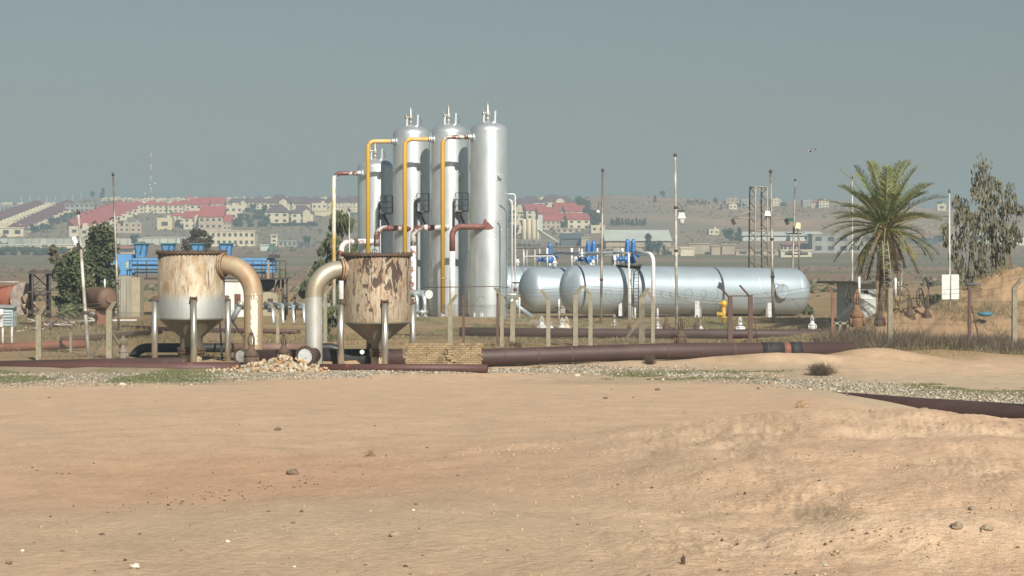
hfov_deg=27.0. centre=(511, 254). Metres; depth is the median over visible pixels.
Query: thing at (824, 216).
hillside scrub
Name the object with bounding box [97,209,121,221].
house
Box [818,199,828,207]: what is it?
house
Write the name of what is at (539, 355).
pipeline
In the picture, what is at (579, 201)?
tree
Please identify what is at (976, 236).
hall
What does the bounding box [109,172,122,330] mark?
steel pole
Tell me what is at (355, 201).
house
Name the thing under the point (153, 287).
plain scrub
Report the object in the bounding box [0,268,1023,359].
dry grass
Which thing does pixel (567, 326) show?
gate valve
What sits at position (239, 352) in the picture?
blind flange
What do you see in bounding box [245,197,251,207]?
house
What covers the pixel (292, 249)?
distant town buildings
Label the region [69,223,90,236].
house
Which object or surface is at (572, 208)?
house
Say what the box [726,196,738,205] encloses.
house
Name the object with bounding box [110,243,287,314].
blue process plant
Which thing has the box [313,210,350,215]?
boundary building
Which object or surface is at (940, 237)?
tree
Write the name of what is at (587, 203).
tree
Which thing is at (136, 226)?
house
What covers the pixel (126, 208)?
house
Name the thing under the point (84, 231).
house
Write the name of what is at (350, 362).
boulder
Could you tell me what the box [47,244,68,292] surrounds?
tree
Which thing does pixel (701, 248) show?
ruin
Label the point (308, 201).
house
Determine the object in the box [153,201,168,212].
house
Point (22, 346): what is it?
pipeline
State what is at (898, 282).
steel pole
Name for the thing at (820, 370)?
dry bush
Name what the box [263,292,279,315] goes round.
arched outbuilding
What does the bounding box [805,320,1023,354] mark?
dry brush
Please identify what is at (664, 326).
gate valve
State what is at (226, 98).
sky
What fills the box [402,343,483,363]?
brick wall
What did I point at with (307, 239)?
tree
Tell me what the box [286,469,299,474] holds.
rock
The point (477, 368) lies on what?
pipeline
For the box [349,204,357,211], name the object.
house
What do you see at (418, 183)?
silver tower
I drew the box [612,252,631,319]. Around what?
drop pipe
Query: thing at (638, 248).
ruin
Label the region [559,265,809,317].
horizontal tank
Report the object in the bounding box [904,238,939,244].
shed
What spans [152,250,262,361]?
hopper tank
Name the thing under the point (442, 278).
riser pipe
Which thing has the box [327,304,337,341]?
bush
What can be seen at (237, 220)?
tree
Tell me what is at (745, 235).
shed
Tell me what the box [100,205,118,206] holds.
house
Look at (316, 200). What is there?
house
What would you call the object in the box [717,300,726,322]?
hydrant
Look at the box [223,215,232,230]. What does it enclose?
house
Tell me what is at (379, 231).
inlet pipe
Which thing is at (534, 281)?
horizontal tank
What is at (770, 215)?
steel pole
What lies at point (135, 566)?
rock
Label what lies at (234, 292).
white outbuilding
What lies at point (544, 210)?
house
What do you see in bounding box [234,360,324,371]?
rubble base
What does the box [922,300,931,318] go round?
gate valve
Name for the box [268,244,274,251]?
building
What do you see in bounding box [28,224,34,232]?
tree
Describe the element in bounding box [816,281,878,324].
hut
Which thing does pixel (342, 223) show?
tree
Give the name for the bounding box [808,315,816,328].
gate valve
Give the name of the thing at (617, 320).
dry grass
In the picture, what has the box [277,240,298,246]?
building
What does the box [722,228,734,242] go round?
tree
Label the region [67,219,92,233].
house
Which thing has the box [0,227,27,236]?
house
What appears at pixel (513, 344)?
dry bush
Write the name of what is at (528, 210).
house
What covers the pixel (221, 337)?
steel stays
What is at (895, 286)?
white marker
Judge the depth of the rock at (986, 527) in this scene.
12.36 m
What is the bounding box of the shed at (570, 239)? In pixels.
[559,233,582,245]
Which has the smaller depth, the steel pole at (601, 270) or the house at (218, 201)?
the steel pole at (601, 270)
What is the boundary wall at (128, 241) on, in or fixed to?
on the ground at (92, 437)
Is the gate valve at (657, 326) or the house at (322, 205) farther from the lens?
the house at (322, 205)
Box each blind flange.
[233,347,246,361]
[295,346,320,365]
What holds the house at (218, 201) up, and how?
on the ground at (92, 437)
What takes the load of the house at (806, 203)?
on the ground at (92, 437)
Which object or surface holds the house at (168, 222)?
on the ground at (92, 437)
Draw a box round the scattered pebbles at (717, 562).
[7,409,1016,575]
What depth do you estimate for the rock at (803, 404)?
39.99 m
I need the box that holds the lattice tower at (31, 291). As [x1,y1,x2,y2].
[28,269,51,317]
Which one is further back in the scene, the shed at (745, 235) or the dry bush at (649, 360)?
the shed at (745, 235)
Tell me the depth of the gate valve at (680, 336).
98.84 m
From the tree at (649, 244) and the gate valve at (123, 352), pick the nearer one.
the gate valve at (123, 352)
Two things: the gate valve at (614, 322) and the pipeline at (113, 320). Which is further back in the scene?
the pipeline at (113, 320)
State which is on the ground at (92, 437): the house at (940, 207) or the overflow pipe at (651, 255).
the house at (940, 207)
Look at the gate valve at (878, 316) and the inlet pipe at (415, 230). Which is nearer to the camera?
the gate valve at (878, 316)
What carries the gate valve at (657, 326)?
on the ground at (92, 437)
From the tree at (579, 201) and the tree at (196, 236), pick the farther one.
the tree at (579, 201)
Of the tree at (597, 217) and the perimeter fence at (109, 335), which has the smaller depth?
the perimeter fence at (109, 335)
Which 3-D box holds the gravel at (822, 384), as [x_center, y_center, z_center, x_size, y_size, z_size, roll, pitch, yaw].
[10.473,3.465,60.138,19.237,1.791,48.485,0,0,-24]
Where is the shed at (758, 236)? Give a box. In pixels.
[754,232,770,240]
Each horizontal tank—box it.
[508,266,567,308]
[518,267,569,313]
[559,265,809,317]
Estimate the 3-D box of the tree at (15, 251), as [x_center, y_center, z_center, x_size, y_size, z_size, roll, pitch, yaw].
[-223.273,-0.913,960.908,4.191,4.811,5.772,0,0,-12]
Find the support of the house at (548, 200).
on the ground at (92, 437)
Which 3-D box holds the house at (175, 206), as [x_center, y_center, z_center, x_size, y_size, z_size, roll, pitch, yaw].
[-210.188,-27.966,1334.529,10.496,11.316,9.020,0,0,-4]
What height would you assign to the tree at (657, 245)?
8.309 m
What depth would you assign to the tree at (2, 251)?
959.17 m
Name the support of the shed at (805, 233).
on the ground at (92, 437)
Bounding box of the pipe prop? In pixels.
[231,301,243,320]
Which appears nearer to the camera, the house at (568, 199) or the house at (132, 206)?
the house at (132, 206)
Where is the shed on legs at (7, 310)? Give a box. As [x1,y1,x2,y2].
[0,305,18,342]
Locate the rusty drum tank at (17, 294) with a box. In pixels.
[0,281,35,318]
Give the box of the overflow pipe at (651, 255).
[633,251,654,297]
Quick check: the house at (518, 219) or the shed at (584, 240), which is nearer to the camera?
the shed at (584, 240)
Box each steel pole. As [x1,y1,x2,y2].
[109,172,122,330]
[349,208,349,251]
[595,168,603,322]
[674,153,685,328]
[764,169,774,322]
[786,178,801,269]
[851,177,852,280]
[897,252,899,305]
[900,248,902,307]
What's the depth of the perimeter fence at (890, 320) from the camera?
94.78 m
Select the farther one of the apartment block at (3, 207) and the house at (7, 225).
the apartment block at (3, 207)
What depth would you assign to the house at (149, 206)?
1342.82 m
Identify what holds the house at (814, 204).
on the ground at (92, 437)
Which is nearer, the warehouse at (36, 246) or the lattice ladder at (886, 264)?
the lattice ladder at (886, 264)
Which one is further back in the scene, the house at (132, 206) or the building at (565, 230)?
the house at (132, 206)
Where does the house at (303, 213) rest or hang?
on the ground at (92, 437)
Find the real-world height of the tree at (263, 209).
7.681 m
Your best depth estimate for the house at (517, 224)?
1211.78 m
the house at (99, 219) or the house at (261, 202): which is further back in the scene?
the house at (261, 202)
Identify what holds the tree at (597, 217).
on the ground at (92, 437)
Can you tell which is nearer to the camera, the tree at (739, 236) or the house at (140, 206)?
the tree at (739, 236)
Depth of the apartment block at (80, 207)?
1360.76 m
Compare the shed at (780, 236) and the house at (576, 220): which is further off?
the house at (576, 220)
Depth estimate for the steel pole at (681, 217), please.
118.93 m
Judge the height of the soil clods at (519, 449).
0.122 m
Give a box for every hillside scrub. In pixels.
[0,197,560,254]
[582,195,1023,255]
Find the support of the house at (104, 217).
on the ground at (92, 437)
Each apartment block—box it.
[0,205,17,210]
[65,204,96,211]
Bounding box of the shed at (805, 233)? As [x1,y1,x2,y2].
[803,232,822,240]
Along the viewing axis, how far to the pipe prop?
97.88 m
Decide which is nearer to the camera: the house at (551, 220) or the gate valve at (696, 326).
the gate valve at (696, 326)
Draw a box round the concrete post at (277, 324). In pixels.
[269,302,279,342]
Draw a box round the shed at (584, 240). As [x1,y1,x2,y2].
[580,237,590,245]
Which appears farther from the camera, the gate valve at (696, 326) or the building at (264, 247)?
the building at (264, 247)
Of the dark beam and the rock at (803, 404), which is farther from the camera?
the dark beam
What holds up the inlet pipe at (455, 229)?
attached to the silver tower at (488, 198)
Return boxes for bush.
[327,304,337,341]
[363,449,378,456]
[505,341,523,347]
[642,354,654,364]
[680,553,685,564]
[801,304,814,314]
[805,361,837,375]
[923,293,941,307]
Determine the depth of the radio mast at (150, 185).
1589.44 m
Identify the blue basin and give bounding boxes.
[977,312,992,316]
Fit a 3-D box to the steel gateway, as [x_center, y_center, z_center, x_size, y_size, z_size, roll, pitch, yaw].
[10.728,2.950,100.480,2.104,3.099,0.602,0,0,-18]
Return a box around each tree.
[0,247,6,254]
[1,244,13,250]
[12,248,19,254]
[21,248,30,254]
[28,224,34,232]
[33,248,42,254]
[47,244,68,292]
[52,246,95,319]
[56,245,65,253]
[84,220,120,307]
[99,187,104,197]
[129,234,138,243]
[180,228,214,250]
[235,217,242,225]
[243,214,251,221]
[249,203,256,211]
[252,213,262,219]
[259,221,267,225]
[261,206,267,213]
[262,215,270,223]
[298,209,357,305]
[302,235,310,241]
[307,220,315,225]
[576,197,585,204]
[582,200,591,209]
[591,214,600,224]
[642,233,654,255]
[651,240,663,255]
[661,245,666,254]
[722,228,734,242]
[735,227,743,242]
[817,159,950,311]
[933,234,942,241]
[940,153,1023,286]
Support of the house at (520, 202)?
on the ground at (92, 437)
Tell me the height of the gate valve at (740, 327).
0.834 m
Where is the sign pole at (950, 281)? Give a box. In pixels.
[942,189,958,307]
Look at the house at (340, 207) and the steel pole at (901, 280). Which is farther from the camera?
the house at (340, 207)
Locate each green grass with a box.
[0,369,223,382]
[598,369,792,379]
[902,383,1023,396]
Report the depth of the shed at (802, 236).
1098.44 m
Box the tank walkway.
[516,247,642,267]
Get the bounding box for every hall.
[600,230,671,248]
[970,234,1023,244]
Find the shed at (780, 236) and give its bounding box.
[773,232,788,240]
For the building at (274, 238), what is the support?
on the ground at (92, 437)
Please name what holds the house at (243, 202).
on the ground at (92, 437)
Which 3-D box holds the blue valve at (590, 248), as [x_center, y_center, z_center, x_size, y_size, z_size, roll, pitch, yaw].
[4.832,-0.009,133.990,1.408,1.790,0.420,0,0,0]
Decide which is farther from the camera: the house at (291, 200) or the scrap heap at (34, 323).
the house at (291, 200)
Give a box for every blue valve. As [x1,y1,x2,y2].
[537,243,557,266]
[578,241,599,264]
[616,239,639,264]
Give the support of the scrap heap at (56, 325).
on the ground at (92, 437)
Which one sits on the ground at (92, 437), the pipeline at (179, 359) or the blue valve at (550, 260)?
the pipeline at (179, 359)
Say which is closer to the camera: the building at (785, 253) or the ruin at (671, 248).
the building at (785, 253)
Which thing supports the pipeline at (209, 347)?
on the ground at (92, 437)
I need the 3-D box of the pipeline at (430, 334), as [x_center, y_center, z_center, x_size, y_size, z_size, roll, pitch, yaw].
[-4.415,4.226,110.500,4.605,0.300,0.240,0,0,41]
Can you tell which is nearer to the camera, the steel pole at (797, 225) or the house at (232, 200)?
the steel pole at (797, 225)
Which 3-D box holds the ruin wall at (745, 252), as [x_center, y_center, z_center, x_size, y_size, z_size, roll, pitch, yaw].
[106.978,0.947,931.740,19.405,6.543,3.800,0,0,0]
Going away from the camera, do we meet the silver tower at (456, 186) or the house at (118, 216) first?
the silver tower at (456, 186)
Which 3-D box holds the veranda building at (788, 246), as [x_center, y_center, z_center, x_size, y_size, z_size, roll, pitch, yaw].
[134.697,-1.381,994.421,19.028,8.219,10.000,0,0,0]
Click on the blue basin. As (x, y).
(986, 313)
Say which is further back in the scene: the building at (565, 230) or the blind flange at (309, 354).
the building at (565, 230)
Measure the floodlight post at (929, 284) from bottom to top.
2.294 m
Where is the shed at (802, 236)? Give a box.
[786,232,805,240]
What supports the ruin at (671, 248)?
on the ground at (92, 437)
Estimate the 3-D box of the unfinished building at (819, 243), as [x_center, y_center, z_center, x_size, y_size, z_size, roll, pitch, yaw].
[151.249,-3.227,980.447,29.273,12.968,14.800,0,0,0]
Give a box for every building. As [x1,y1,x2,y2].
[143,237,188,242]
[206,231,258,245]
[259,244,268,250]
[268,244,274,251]
[270,234,279,245]
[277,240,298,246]
[298,242,309,248]
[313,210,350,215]
[555,228,585,232]
[777,250,812,256]
[780,243,807,249]
[807,234,874,253]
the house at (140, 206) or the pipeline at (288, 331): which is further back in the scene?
the house at (140, 206)
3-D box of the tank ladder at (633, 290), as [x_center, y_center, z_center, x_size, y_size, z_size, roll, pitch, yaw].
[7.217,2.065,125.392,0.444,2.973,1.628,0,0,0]
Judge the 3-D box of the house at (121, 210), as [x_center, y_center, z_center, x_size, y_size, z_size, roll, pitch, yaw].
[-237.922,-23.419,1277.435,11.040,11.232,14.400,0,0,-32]
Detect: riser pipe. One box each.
[332,170,362,317]
[366,138,396,252]
[403,136,433,253]
[439,133,473,316]
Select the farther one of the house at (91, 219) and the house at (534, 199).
the house at (534, 199)
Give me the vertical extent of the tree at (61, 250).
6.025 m
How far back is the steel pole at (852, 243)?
127.97 m
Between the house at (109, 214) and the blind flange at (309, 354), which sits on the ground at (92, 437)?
the house at (109, 214)
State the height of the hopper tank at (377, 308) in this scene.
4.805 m
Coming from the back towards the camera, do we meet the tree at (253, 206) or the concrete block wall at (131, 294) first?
the tree at (253, 206)
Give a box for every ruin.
[612,246,667,253]
[668,246,688,254]
[679,247,694,255]
[687,243,709,253]
[709,245,720,254]
[720,244,735,253]
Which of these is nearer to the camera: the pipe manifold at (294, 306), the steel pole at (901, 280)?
the pipe manifold at (294, 306)
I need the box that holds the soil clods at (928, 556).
[480,426,1023,575]
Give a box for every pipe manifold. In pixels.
[234,294,330,324]
[411,290,432,316]
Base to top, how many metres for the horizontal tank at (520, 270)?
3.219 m
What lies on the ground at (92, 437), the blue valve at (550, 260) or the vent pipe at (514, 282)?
the vent pipe at (514, 282)
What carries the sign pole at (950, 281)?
on the ground at (92, 437)
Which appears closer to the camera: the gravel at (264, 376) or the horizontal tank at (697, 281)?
the gravel at (264, 376)
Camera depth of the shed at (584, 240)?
1038.26 m
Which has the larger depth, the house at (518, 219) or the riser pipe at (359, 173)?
the house at (518, 219)
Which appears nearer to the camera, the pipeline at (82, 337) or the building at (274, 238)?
the pipeline at (82, 337)
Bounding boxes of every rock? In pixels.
[129,563,139,568]
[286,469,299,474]
[389,531,400,536]
[796,400,809,407]
[828,368,839,373]
[951,521,963,528]
[967,506,975,510]
[981,524,993,530]
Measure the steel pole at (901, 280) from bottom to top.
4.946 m
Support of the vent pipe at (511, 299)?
on the ground at (92, 437)
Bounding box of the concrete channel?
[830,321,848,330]
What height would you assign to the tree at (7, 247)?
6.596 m
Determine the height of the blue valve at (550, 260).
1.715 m
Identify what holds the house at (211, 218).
on the ground at (92, 437)
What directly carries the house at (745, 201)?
on the ground at (92, 437)
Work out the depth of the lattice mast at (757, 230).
149.85 m
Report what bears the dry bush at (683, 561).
on the ground at (92, 437)
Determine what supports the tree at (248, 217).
on the ground at (92, 437)
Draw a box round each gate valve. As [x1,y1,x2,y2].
[117,335,128,357]
[243,330,259,364]
[277,332,289,360]
[537,316,545,327]
[564,316,570,327]
[611,315,617,326]
[655,314,661,328]
[662,315,669,328]
[674,317,688,342]
[693,315,700,328]
[736,316,744,328]
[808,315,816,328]
[845,288,864,326]
[874,301,885,326]
[893,286,923,319]
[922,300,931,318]
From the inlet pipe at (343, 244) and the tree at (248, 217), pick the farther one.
the tree at (248, 217)
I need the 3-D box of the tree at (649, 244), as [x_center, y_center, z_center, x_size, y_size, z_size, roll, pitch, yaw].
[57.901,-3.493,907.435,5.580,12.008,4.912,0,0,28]
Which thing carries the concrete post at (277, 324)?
on the ground at (92, 437)
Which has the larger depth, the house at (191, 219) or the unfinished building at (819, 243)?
the house at (191, 219)
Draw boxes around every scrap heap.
[21,315,54,329]
[45,315,75,328]
[77,312,94,319]
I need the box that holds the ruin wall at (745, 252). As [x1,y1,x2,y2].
[734,250,777,254]
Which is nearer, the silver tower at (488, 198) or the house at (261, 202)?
the silver tower at (488, 198)
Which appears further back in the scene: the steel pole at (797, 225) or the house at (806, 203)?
the house at (806, 203)
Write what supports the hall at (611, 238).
on the ground at (92, 437)
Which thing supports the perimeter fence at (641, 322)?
on the ground at (92, 437)
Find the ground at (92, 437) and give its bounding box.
[0,195,1023,575]
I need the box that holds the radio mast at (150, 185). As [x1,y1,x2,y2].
[144,152,155,197]
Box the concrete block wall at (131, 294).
[113,276,143,316]
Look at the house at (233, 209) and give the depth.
1285.44 m
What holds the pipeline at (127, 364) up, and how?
on the ground at (92, 437)
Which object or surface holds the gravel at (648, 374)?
on the ground at (92, 437)
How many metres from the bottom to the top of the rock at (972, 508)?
0.037 m
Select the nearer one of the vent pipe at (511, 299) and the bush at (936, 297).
the bush at (936, 297)
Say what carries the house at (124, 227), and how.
on the ground at (92, 437)
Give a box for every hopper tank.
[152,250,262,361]
[305,249,415,367]
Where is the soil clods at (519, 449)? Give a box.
[452,443,567,456]
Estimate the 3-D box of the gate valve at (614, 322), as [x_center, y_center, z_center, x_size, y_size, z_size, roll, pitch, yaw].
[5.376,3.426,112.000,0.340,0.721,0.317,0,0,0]
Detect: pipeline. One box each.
[0,340,85,351]
[0,361,243,368]
[13,357,187,361]
[19,319,136,330]
[60,329,162,340]
[122,325,299,333]
[129,343,337,356]
[256,342,855,364]
[319,364,487,372]
[396,334,458,336]
[459,327,824,338]
[837,392,1023,417]
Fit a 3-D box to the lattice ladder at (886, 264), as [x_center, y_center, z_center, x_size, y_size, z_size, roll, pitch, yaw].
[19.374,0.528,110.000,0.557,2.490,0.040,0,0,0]
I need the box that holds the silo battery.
[522,215,558,245]
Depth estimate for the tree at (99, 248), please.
145.13 m
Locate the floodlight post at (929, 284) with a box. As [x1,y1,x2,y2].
[924,277,933,309]
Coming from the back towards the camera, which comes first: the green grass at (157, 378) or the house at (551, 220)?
the house at (551, 220)
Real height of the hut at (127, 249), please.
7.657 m
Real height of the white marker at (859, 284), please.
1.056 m
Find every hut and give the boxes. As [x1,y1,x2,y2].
[118,246,134,253]
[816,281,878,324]
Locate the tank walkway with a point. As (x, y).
(571, 257)
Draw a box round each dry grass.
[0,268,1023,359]
[0,313,167,340]
[403,315,830,333]
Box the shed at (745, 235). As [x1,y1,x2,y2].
[734,232,754,240]
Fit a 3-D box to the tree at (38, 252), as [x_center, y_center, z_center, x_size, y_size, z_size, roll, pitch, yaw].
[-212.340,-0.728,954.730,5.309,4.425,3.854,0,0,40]
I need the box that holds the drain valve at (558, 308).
[554,299,562,318]
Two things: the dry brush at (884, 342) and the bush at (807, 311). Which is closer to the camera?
the dry brush at (884, 342)
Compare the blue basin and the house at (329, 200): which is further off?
the house at (329, 200)
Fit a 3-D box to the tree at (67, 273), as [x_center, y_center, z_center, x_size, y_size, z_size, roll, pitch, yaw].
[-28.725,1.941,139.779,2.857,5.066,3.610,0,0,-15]
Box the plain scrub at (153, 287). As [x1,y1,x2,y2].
[0,252,1016,301]
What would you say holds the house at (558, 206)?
on the ground at (92, 437)
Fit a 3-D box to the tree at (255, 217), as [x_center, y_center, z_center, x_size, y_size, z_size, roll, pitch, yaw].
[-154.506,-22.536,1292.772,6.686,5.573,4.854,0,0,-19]
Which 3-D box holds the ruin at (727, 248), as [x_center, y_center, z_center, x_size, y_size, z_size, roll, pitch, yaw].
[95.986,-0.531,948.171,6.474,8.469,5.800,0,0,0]
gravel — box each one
[0,371,373,387]
[330,362,1023,403]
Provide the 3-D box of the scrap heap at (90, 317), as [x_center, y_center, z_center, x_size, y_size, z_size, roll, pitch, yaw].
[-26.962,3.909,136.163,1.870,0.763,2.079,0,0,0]
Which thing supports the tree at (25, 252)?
on the ground at (92, 437)
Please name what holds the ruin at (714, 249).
on the ground at (92, 437)
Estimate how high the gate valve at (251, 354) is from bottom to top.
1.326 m
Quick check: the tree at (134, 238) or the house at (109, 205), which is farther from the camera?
the house at (109, 205)
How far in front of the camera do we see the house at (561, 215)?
1212.64 m
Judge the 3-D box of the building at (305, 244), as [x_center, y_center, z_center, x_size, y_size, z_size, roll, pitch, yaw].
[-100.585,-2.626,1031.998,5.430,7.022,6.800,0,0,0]
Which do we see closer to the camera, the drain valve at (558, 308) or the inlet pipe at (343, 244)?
the drain valve at (558, 308)
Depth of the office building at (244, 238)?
1053.69 m
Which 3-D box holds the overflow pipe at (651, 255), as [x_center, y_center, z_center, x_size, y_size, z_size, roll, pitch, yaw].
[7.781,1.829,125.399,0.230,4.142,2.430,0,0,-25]
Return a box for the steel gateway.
[719,285,757,342]
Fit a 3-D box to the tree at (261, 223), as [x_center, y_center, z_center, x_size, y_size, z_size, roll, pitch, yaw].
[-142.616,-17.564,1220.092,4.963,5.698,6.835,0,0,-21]
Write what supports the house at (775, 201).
on the ground at (92, 437)
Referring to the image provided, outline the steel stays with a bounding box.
[219,319,243,359]
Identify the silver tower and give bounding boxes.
[358,143,392,252]
[393,107,429,314]
[430,105,468,315]
[469,102,507,316]
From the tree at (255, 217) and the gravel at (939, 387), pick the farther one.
the tree at (255, 217)
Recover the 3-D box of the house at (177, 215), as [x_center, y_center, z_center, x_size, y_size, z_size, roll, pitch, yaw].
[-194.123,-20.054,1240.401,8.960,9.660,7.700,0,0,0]
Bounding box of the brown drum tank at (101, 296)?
[82,279,116,325]
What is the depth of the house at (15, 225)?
1170.67 m
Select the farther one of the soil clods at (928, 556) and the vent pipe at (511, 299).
the vent pipe at (511, 299)
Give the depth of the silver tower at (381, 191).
135.45 m
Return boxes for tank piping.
[516,248,623,266]
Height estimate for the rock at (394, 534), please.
0.047 m
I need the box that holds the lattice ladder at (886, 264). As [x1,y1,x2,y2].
[882,241,892,288]
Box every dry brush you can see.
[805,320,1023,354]
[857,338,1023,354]
[919,264,1023,339]
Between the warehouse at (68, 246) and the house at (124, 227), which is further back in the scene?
the house at (124, 227)
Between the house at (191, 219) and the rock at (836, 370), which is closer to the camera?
the rock at (836, 370)
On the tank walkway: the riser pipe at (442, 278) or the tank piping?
the tank piping
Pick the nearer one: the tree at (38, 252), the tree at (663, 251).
the tree at (663, 251)
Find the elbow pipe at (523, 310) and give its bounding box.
[516,298,533,316]
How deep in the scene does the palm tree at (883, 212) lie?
113.31 m
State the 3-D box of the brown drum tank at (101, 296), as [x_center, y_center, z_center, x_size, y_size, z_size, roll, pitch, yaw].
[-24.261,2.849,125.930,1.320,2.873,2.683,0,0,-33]
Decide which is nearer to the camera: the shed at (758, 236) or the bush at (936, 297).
the bush at (936, 297)
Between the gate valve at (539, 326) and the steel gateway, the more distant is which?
the gate valve at (539, 326)
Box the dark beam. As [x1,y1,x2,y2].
[966,283,980,285]
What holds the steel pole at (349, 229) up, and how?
on the ground at (92, 437)
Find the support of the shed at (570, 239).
on the ground at (92, 437)
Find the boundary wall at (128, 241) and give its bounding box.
[0,238,176,244]
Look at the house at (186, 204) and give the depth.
1353.48 m
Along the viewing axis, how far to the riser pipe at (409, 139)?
129.92 m
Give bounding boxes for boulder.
[338,360,359,363]
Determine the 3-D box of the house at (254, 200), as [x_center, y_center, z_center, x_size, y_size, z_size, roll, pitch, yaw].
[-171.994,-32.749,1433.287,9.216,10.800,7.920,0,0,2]
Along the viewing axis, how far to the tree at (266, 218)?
1220.05 m
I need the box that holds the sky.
[0,0,1023,210]
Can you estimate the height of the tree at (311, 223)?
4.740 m
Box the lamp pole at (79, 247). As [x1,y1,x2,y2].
[72,210,89,356]
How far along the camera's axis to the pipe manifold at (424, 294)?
125.68 m
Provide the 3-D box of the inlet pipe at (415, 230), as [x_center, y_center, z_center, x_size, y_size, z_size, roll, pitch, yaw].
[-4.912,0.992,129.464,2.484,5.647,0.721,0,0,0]
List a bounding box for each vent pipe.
[505,193,518,317]
[508,199,515,302]
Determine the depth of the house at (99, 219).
1184.05 m
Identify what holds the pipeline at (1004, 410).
on the ground at (92, 437)
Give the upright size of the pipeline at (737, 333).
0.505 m
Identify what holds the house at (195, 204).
on the ground at (92, 437)
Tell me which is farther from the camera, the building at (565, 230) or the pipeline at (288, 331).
the building at (565, 230)
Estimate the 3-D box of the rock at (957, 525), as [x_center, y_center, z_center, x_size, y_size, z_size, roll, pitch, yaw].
[2.588,1.573,12.399,0.079,0.054,0.066,0,0,0]
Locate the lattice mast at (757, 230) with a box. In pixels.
[731,186,789,267]
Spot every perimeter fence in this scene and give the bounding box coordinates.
[0,301,234,359]
[323,285,727,346]
[753,277,1023,344]
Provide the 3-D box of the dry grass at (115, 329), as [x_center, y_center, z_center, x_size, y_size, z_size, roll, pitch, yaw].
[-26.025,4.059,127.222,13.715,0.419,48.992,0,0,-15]
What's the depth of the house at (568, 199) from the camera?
1406.47 m
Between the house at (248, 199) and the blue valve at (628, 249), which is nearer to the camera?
the blue valve at (628, 249)
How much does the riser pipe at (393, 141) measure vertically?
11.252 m
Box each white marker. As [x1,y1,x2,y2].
[858,277,859,293]
[894,278,896,295]
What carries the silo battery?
on the ground at (92, 437)
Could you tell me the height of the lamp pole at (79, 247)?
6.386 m
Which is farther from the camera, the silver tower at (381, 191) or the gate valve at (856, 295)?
the silver tower at (381, 191)
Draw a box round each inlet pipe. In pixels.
[339,239,373,301]
[374,225,410,252]
[410,225,449,301]
[449,224,485,316]
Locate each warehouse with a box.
[0,244,47,249]
[47,244,85,250]
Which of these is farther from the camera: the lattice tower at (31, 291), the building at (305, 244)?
the building at (305, 244)
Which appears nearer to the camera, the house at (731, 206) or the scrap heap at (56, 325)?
the scrap heap at (56, 325)
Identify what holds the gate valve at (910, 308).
on the ground at (92, 437)
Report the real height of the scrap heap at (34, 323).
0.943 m
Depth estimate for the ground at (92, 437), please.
21.53 m
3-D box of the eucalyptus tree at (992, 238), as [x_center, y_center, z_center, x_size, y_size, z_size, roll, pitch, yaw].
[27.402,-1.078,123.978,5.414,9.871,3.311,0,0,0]
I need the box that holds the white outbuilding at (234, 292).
[225,279,243,316]
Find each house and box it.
[0,221,23,226]
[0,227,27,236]
[8,223,25,226]
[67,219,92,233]
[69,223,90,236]
[74,217,99,223]
[80,215,103,223]
[81,224,98,236]
[85,213,110,225]
[92,211,113,223]
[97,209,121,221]
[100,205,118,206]
[103,206,127,219]
[109,204,132,216]
[115,202,137,214]
[116,220,129,232]
[130,220,142,232]
[133,201,145,212]
[144,201,156,212]
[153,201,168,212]
[157,215,174,229]
[167,201,184,212]
[171,212,183,222]
[179,200,189,210]
[183,211,198,228]
[189,198,210,210]
[198,206,226,230]
[206,197,226,205]
[222,203,242,218]
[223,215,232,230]
[227,198,236,204]
[234,198,247,209]
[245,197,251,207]
[248,198,259,208]
[256,198,267,208]
[265,204,290,223]
[267,195,292,211]
[287,198,295,208]
[291,205,314,222]
[293,197,314,209]
[312,198,320,202]
[312,201,327,211]
[325,198,331,204]
[336,204,344,209]
[337,198,351,204]
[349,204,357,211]
[351,198,357,204]
[508,221,520,227]
[509,198,532,212]
[513,216,522,221]
[522,204,546,219]
[525,196,544,203]
[535,207,558,220]
[538,214,560,229]
[542,195,566,206]
[552,203,576,212]
[552,213,563,227]
[559,196,575,202]
[562,205,584,212]
[563,213,590,227]
[591,223,605,232]
[707,227,718,234]
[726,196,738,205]
[726,203,736,208]
[740,198,750,206]
[768,198,779,205]
[801,199,811,206]
[812,201,817,207]
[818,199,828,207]
[936,202,945,210]
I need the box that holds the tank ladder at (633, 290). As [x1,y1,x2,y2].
[631,265,638,315]
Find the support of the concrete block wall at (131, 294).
on the ground at (92, 437)
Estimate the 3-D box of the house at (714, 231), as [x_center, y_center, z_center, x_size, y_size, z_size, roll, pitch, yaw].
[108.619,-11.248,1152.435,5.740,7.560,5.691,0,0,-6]
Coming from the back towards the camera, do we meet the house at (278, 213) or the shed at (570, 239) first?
the house at (278, 213)
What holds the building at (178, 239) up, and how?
on the ground at (92, 437)
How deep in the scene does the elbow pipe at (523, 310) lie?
126.88 m
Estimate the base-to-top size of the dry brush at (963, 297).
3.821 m
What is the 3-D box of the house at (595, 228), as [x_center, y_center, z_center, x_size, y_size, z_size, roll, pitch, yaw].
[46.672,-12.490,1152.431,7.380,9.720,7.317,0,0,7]
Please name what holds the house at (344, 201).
on the ground at (92, 437)

